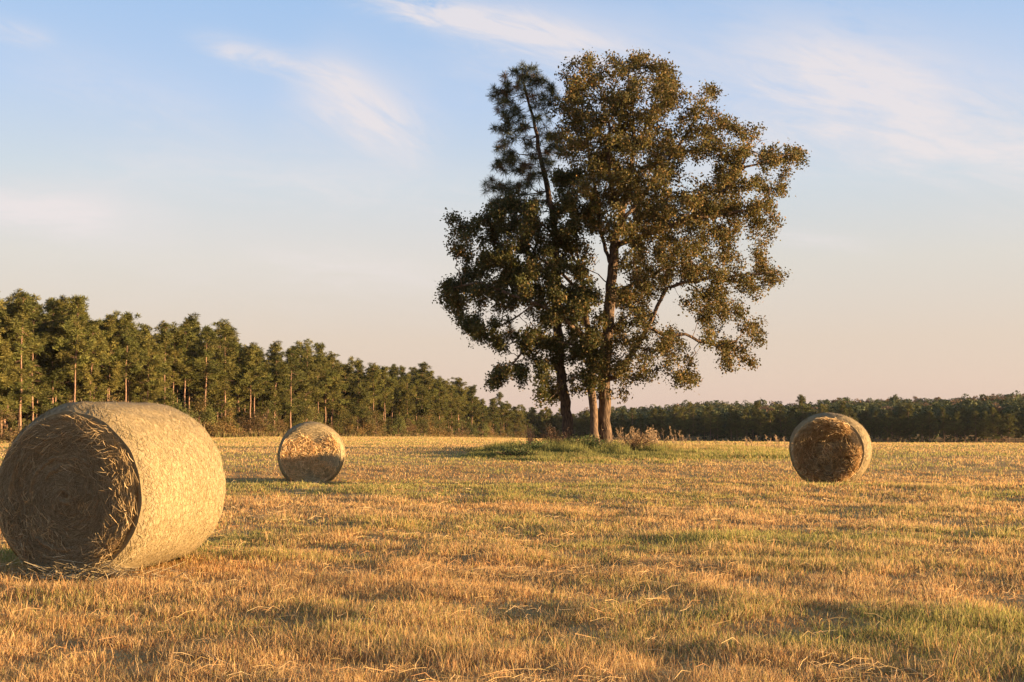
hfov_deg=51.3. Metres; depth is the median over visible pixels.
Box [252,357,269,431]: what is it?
pine tree
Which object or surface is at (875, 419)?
pine tree
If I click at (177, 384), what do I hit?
pine tree
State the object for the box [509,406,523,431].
pine tree
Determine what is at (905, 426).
pine tree
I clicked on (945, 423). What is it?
pine tree
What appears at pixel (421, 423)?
understory tree
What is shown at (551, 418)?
pine tree
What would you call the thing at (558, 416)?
pine tree
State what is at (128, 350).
pine tree
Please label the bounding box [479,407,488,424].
pine tree
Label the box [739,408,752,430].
pine tree
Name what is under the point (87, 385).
pine tree
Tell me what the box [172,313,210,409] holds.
pine tree
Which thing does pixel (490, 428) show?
understory tree
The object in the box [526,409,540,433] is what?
pine tree
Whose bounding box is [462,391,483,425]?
pine tree
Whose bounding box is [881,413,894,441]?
pine tree
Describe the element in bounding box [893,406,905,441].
pine tree
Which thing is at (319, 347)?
pine tree
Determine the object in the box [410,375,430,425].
pine tree
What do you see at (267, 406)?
understory tree
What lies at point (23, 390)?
pine tree
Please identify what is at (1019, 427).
pine tree
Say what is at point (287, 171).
sky
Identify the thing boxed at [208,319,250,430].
pine tree
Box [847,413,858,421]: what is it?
pine tree
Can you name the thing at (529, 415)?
pine tree
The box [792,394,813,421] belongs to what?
pine tree
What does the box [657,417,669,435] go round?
pine tree
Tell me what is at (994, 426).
pine tree
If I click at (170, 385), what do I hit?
pine tree
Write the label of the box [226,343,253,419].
pine tree
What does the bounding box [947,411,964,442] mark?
pine tree
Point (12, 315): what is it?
pine tree
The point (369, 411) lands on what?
understory tree
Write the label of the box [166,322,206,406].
pine tree
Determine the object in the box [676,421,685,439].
pine tree
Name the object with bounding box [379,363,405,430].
pine tree
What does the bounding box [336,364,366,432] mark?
pine tree
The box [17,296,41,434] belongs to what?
pine tree
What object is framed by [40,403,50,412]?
understory tree
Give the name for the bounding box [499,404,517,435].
pine tree
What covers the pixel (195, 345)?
pine tree
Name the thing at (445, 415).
pine tree
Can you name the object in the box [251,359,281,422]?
pine tree
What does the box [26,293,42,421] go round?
pine tree
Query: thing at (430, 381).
pine tree
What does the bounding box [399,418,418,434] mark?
understory tree
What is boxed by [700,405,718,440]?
pine tree
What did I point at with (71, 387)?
pine tree
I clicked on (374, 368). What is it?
pine tree
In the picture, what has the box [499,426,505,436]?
understory tree
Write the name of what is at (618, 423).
pine tree
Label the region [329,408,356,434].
understory tree
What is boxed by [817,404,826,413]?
pine tree
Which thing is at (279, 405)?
pine tree
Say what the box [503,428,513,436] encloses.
understory tree
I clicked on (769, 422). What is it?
pine tree
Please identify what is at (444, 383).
pine tree
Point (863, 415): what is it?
pine tree
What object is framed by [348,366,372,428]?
pine tree
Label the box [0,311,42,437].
pine tree
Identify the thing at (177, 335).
pine tree
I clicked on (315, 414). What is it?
understory tree
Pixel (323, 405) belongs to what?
pine tree
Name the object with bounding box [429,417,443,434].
understory tree
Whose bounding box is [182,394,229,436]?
understory tree
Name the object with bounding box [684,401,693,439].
pine tree
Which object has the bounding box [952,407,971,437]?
pine tree
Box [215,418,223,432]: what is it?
understory tree
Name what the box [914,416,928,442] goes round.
pine tree
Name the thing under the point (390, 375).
pine tree
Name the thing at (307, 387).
pine tree
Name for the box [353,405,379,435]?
understory tree
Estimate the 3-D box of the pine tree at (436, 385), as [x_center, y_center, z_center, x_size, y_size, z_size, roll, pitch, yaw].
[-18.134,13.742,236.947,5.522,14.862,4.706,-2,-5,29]
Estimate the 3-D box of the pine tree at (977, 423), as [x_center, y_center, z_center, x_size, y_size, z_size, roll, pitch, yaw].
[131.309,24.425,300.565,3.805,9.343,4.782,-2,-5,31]
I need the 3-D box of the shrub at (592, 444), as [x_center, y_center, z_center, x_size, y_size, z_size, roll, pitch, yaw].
[3.202,4.530,47.247,2.089,0.950,2.521,-3,-5,35]
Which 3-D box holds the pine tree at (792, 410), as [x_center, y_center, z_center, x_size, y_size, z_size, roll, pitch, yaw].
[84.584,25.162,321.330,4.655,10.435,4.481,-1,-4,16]
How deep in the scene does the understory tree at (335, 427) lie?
196.26 m
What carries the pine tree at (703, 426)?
on the ground at (932, 468)
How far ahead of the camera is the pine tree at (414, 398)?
226.85 m
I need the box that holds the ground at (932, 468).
[0,414,1023,681]
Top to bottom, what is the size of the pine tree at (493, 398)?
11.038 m
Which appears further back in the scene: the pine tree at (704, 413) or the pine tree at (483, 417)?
the pine tree at (704, 413)
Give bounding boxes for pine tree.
[0,288,42,432]
[0,297,29,437]
[0,298,16,435]
[0,304,20,420]
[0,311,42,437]
[0,311,49,419]
[16,303,64,420]
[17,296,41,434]
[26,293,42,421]
[29,297,72,416]
[29,313,62,408]
[35,297,63,401]
[38,294,88,404]
[52,294,99,401]
[55,303,93,399]
[56,312,95,404]
[69,317,111,401]
[72,323,111,401]
[76,320,106,400]
[87,310,130,399]
[88,320,132,401]
[104,319,132,401]
[108,311,149,401]
[110,336,133,400]
[118,319,153,401]
[122,322,164,402]
[132,333,171,402]
[141,320,177,405]
[145,333,180,402]
[152,376,177,402]
[165,321,196,403]
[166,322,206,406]
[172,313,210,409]
[172,346,186,402]
[178,325,210,396]
[186,324,224,423]
[186,330,224,425]
[186,343,219,412]
[190,318,230,424]
[206,336,243,416]
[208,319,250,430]
[218,326,246,412]
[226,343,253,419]
[227,350,252,430]
[236,342,267,430]
[236,345,272,428]
[240,357,264,425]
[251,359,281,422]
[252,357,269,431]
[256,351,292,431]
[266,340,286,418]
[266,366,283,431]
[269,348,308,427]
[278,350,313,414]
[281,362,298,416]
[284,340,304,412]
[291,339,321,419]
[292,348,322,417]
[299,348,326,410]
[308,358,345,423]
[310,342,327,410]
[310,353,335,422]
[316,356,339,423]
[317,351,350,424]
[320,357,345,424]
[336,363,355,434]
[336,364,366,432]
[347,356,356,418]
[347,360,371,412]
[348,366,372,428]
[352,357,365,411]
[361,369,382,412]
[366,362,385,432]
[374,365,398,431]
[375,372,400,423]
[375,374,393,434]
[378,371,401,428]
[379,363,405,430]
[385,367,410,422]
[387,375,411,428]
[398,365,409,431]
[398,373,417,432]
[401,373,419,418]
[408,366,420,420]
[409,372,432,424]
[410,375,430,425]
[411,362,439,433]
[420,384,437,421]
[422,370,443,427]
[430,378,452,426]
[433,385,452,424]
[435,375,452,400]
[438,389,462,433]
[443,385,461,429]
[444,378,452,427]
[447,377,473,431]
[454,384,468,431]
[461,384,480,424]
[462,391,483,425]
[476,399,492,433]
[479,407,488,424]
[480,60,581,440]
[488,397,502,426]
[488,400,500,430]
[495,392,511,434]
[498,405,510,423]
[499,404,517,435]
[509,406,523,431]
[510,404,525,431]
[520,404,528,426]
[526,407,538,433]
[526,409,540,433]
[536,409,545,431]
[538,406,549,429]
[545,410,556,428]
[552,412,561,435]
[555,408,561,433]
[572,413,579,429]
[578,410,589,431]
[610,411,615,432]
[616,409,626,436]
[616,415,628,434]
[625,407,638,438]
[635,413,648,434]
[645,409,661,432]
[652,409,668,438]
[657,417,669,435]
[667,404,682,428]
[667,417,678,437]
[675,406,688,437]
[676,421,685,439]
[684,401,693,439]
[686,407,699,434]
[699,407,711,431]
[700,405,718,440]
[700,420,708,439]
[711,413,724,439]
[724,407,737,439]
[731,410,743,440]
[738,418,747,437]
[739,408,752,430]
[747,400,762,440]
[748,408,759,440]
[751,411,767,439]
[761,411,777,441]
[767,410,778,439]
[771,404,789,441]
[778,416,793,440]
[786,408,799,429]
[786,413,796,433]
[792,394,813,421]
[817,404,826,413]
[818,406,829,412]
[836,400,850,415]
[844,407,857,418]
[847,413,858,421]
[859,408,872,432]
[861,416,871,432]
[869,410,883,441]
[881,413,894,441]
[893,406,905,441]
[900,402,917,441]
[900,422,912,438]
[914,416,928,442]
[920,410,938,441]
[936,407,950,442]
[946,417,962,440]
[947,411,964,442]
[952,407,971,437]
[958,417,970,441]
[966,411,982,441]
[971,411,983,442]
[975,418,992,441]
[980,411,990,439]
[985,407,1002,441]
[996,414,1009,435]
[999,413,1018,442]
[1009,412,1018,442]
[1014,418,1023,437]
[1017,412,1023,433]
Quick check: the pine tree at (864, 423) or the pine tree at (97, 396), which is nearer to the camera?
the pine tree at (97, 396)
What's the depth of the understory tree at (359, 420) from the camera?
203.41 m
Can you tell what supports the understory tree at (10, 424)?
on the ground at (932, 468)
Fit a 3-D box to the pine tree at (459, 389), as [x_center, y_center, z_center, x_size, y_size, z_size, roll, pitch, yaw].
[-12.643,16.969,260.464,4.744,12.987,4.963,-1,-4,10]
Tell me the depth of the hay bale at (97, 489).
9.88 m
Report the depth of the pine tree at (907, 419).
296.61 m
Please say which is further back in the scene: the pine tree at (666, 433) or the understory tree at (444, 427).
the pine tree at (666, 433)
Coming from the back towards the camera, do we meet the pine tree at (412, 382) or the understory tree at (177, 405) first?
the pine tree at (412, 382)
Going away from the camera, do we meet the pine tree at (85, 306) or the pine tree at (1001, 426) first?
the pine tree at (85, 306)
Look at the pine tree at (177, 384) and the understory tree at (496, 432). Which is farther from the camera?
the understory tree at (496, 432)
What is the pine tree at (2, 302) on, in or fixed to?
on the ground at (932, 468)
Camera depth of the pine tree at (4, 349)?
122.30 m
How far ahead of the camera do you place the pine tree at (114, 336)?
146.24 m
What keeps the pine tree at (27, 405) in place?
on the ground at (932, 468)
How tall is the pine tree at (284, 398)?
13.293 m
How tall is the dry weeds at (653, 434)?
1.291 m
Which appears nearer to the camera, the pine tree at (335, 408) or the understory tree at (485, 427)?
the pine tree at (335, 408)
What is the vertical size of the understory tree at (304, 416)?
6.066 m
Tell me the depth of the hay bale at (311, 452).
27.91 m
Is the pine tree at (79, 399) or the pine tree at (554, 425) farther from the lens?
the pine tree at (554, 425)
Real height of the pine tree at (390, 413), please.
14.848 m
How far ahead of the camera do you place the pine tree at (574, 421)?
324.04 m
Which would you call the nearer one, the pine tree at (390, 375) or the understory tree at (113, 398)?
the understory tree at (113, 398)
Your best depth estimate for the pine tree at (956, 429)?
288.40 m
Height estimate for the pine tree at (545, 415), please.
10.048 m
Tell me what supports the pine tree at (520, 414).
on the ground at (932, 468)
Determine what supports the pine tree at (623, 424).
on the ground at (932, 468)
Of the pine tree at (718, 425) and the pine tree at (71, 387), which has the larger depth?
the pine tree at (718, 425)
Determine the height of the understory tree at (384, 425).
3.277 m
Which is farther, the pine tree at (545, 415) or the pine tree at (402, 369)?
the pine tree at (545, 415)
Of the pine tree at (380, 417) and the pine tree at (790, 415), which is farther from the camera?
the pine tree at (790, 415)
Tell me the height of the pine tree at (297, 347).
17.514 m
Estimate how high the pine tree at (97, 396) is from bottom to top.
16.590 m
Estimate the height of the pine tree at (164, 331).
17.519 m
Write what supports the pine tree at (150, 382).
on the ground at (932, 468)
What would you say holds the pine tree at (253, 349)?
on the ground at (932, 468)
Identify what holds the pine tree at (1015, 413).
on the ground at (932, 468)
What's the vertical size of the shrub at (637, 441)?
0.980 m
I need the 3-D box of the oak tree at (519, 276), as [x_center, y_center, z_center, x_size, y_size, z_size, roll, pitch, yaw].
[0.475,-1.819,52.597,9.180,14.384,8.786,0,-4,0]
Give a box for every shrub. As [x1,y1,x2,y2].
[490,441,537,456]
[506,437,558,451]
[525,423,572,445]
[560,434,606,449]
[606,432,661,448]
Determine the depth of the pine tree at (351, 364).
214.69 m
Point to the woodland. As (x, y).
(1008, 403)
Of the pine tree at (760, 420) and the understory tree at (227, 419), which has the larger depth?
the pine tree at (760, 420)
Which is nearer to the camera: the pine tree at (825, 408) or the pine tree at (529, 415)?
the pine tree at (825, 408)
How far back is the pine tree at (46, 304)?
149.67 m
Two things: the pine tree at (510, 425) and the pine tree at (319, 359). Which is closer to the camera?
the pine tree at (319, 359)
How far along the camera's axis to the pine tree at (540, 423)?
328.92 m
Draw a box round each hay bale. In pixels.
[0,399,226,583]
[272,421,348,483]
[788,412,874,484]
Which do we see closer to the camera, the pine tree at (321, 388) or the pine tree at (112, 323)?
the pine tree at (112, 323)
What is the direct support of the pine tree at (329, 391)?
on the ground at (932, 468)
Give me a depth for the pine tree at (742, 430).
315.05 m
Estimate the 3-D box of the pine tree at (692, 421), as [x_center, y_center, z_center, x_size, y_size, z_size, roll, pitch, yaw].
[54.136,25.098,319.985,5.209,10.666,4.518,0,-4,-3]
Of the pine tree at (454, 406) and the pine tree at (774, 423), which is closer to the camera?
the pine tree at (454, 406)
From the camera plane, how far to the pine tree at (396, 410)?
221.42 m
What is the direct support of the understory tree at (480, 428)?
on the ground at (932, 468)
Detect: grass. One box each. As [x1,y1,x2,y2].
[442,437,871,464]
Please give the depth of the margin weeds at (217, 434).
197.79 m
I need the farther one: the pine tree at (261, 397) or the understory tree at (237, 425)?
the pine tree at (261, 397)
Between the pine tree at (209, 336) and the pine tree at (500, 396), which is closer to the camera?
the pine tree at (209, 336)
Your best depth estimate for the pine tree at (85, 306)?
141.01 m
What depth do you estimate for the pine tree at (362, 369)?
216.32 m
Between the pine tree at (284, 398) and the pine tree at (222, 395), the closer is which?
the pine tree at (222, 395)
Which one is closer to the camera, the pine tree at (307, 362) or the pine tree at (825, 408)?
the pine tree at (307, 362)
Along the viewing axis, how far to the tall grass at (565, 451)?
41.71 m
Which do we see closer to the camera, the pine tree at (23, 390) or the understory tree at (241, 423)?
the pine tree at (23, 390)
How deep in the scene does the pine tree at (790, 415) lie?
307.69 m
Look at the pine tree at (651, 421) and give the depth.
325.48 m
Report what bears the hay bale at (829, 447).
on the ground at (932, 468)
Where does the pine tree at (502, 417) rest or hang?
on the ground at (932, 468)
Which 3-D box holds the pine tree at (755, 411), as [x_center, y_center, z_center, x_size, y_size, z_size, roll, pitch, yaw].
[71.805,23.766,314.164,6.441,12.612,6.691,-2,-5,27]
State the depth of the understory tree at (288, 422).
181.15 m
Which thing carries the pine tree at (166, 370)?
on the ground at (932, 468)
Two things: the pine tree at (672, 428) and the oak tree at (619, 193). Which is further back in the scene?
the pine tree at (672, 428)
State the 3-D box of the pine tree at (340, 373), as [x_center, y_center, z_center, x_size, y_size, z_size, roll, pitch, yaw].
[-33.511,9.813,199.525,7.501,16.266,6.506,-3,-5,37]
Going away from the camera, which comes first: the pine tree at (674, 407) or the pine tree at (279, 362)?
the pine tree at (279, 362)
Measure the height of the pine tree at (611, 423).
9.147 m
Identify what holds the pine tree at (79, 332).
on the ground at (932, 468)
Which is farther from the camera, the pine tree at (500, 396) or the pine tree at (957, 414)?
the pine tree at (500, 396)
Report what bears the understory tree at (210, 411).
on the ground at (932, 468)
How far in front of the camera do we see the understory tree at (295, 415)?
182.80 m
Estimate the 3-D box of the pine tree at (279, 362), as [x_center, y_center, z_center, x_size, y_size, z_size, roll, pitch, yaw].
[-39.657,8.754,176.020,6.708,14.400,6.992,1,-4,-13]
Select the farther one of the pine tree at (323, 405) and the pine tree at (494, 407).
the pine tree at (494, 407)
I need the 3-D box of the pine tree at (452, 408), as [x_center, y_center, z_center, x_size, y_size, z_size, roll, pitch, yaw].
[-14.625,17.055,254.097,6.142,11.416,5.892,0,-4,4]
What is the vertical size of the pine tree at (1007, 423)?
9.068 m
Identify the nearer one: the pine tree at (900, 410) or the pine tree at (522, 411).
the pine tree at (900, 410)
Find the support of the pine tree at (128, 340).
on the ground at (932, 468)
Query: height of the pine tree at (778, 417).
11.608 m
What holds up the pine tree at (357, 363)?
on the ground at (932, 468)
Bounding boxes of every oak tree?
[432,161,613,442]
[548,46,811,444]
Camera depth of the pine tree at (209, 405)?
171.20 m
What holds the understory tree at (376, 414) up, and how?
on the ground at (932, 468)
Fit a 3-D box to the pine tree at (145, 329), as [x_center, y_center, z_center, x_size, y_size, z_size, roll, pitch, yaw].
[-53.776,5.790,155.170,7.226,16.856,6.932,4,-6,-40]
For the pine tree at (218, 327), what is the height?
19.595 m
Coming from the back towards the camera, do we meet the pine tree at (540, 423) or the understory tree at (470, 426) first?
the pine tree at (540, 423)
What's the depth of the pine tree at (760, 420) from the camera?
304.66 m
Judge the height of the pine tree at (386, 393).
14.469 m
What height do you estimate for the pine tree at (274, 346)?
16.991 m
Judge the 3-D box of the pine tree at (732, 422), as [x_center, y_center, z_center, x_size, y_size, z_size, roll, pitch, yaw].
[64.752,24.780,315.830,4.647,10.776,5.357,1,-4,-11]
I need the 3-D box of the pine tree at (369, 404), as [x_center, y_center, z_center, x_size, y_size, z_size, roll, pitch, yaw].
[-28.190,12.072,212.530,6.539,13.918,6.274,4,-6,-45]
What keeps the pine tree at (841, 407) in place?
on the ground at (932, 468)
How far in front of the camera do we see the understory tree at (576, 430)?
323.04 m
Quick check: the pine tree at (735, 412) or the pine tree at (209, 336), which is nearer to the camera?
the pine tree at (209, 336)
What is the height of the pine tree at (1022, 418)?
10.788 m
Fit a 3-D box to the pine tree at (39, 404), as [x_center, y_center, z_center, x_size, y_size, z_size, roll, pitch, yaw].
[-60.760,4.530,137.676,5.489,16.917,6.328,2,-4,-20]
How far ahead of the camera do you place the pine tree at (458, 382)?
261.43 m
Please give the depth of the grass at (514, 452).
40.55 m
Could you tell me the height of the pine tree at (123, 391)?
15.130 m
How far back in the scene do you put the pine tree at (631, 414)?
332.42 m
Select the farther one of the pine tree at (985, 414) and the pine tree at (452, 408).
the pine tree at (985, 414)
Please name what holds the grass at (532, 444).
on the ground at (932, 468)
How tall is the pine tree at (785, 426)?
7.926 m
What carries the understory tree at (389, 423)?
on the ground at (932, 468)
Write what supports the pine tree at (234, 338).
on the ground at (932, 468)
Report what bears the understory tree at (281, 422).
on the ground at (932, 468)
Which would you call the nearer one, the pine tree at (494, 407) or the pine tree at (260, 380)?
the pine tree at (260, 380)
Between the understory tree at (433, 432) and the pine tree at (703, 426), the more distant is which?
the pine tree at (703, 426)
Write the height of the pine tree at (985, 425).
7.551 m
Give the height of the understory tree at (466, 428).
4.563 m
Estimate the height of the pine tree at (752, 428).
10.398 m
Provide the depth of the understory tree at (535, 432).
320.56 m
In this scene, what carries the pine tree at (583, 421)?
on the ground at (932, 468)
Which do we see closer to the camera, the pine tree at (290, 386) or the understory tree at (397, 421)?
the pine tree at (290, 386)
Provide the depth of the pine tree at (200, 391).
164.82 m
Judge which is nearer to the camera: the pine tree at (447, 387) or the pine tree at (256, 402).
the pine tree at (256, 402)
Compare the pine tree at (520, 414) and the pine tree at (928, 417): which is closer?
the pine tree at (928, 417)
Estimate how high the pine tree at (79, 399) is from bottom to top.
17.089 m
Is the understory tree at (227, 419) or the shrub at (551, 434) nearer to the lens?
the shrub at (551, 434)
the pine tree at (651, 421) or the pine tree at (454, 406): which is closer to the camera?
the pine tree at (454, 406)
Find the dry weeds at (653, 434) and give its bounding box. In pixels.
[601,425,786,447]
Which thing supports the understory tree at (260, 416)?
on the ground at (932, 468)
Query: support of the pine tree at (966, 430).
on the ground at (932, 468)
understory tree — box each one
[0,407,23,440]
[0,419,17,437]
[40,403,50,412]
[100,392,124,401]
[164,396,198,420]
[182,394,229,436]
[196,402,221,431]
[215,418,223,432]
[216,403,246,434]
[234,423,242,432]
[236,417,258,433]
[238,409,274,433]
[247,418,271,433]
[259,400,279,432]
[270,415,288,432]
[280,412,302,431]
[280,415,295,432]
[284,402,323,424]
[307,406,322,421]
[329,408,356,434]
[333,424,341,434]
[343,415,364,436]
[344,416,368,431]
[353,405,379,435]
[361,409,379,434]
[365,407,388,435]
[377,424,386,434]
[386,413,408,435]
[386,422,396,433]
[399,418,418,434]
[411,408,446,436]
[411,416,429,434]
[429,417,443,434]
[438,420,452,436]
[452,420,469,435]
[463,421,479,436]
[476,421,489,436]
[476,426,484,435]
[486,420,496,435]
[493,425,499,435]
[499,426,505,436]
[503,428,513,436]
[512,423,524,436]
[526,423,539,437]
[574,428,579,437]
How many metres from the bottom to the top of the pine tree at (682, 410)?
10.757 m
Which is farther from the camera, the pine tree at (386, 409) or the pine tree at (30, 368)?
the pine tree at (386, 409)
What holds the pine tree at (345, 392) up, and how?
on the ground at (932, 468)
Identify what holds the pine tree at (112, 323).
on the ground at (932, 468)
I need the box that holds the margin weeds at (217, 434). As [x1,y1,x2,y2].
[0,430,1017,443]
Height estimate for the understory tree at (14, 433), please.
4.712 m
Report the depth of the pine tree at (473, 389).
269.81 m
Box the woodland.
[2,320,1023,442]
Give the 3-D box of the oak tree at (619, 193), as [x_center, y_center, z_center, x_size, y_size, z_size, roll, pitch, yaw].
[8.634,-5.213,53.469,13.720,21.349,10.890,0,-4,0]
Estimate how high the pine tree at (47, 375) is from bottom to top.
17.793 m
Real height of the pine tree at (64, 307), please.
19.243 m
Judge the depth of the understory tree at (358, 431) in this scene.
198.47 m
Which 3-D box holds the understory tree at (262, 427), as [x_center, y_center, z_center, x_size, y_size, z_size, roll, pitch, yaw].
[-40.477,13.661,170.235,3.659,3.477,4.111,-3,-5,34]
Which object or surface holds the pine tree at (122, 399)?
on the ground at (932, 468)
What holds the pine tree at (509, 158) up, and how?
on the ground at (932, 468)
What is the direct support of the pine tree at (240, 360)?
on the ground at (932, 468)
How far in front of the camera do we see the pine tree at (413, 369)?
242.06 m
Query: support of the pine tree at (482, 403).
on the ground at (932, 468)
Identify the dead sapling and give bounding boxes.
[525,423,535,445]
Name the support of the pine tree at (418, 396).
on the ground at (932, 468)
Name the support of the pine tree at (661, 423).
on the ground at (932, 468)
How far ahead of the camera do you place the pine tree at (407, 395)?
218.87 m
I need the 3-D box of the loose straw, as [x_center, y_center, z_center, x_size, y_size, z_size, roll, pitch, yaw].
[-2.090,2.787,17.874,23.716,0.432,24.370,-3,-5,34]
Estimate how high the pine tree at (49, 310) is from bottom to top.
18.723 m
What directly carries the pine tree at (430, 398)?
on the ground at (932, 468)
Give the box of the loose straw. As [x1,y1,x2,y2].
[0,480,1023,681]
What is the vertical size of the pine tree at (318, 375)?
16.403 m
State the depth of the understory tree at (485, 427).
275.38 m
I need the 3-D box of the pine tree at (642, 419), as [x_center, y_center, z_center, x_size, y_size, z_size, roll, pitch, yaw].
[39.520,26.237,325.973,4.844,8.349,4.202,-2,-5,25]
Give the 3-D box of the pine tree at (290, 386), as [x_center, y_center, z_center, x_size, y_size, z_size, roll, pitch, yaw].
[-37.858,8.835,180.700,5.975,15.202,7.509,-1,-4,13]
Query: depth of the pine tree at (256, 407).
177.81 m
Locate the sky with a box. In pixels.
[0,0,1023,414]
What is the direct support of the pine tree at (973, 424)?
on the ground at (932, 468)
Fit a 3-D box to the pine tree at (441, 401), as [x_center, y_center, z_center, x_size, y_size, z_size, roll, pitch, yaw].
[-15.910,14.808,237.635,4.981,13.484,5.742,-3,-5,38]
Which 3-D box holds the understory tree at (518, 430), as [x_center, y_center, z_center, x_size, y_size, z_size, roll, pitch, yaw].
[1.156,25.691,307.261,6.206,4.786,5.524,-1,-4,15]

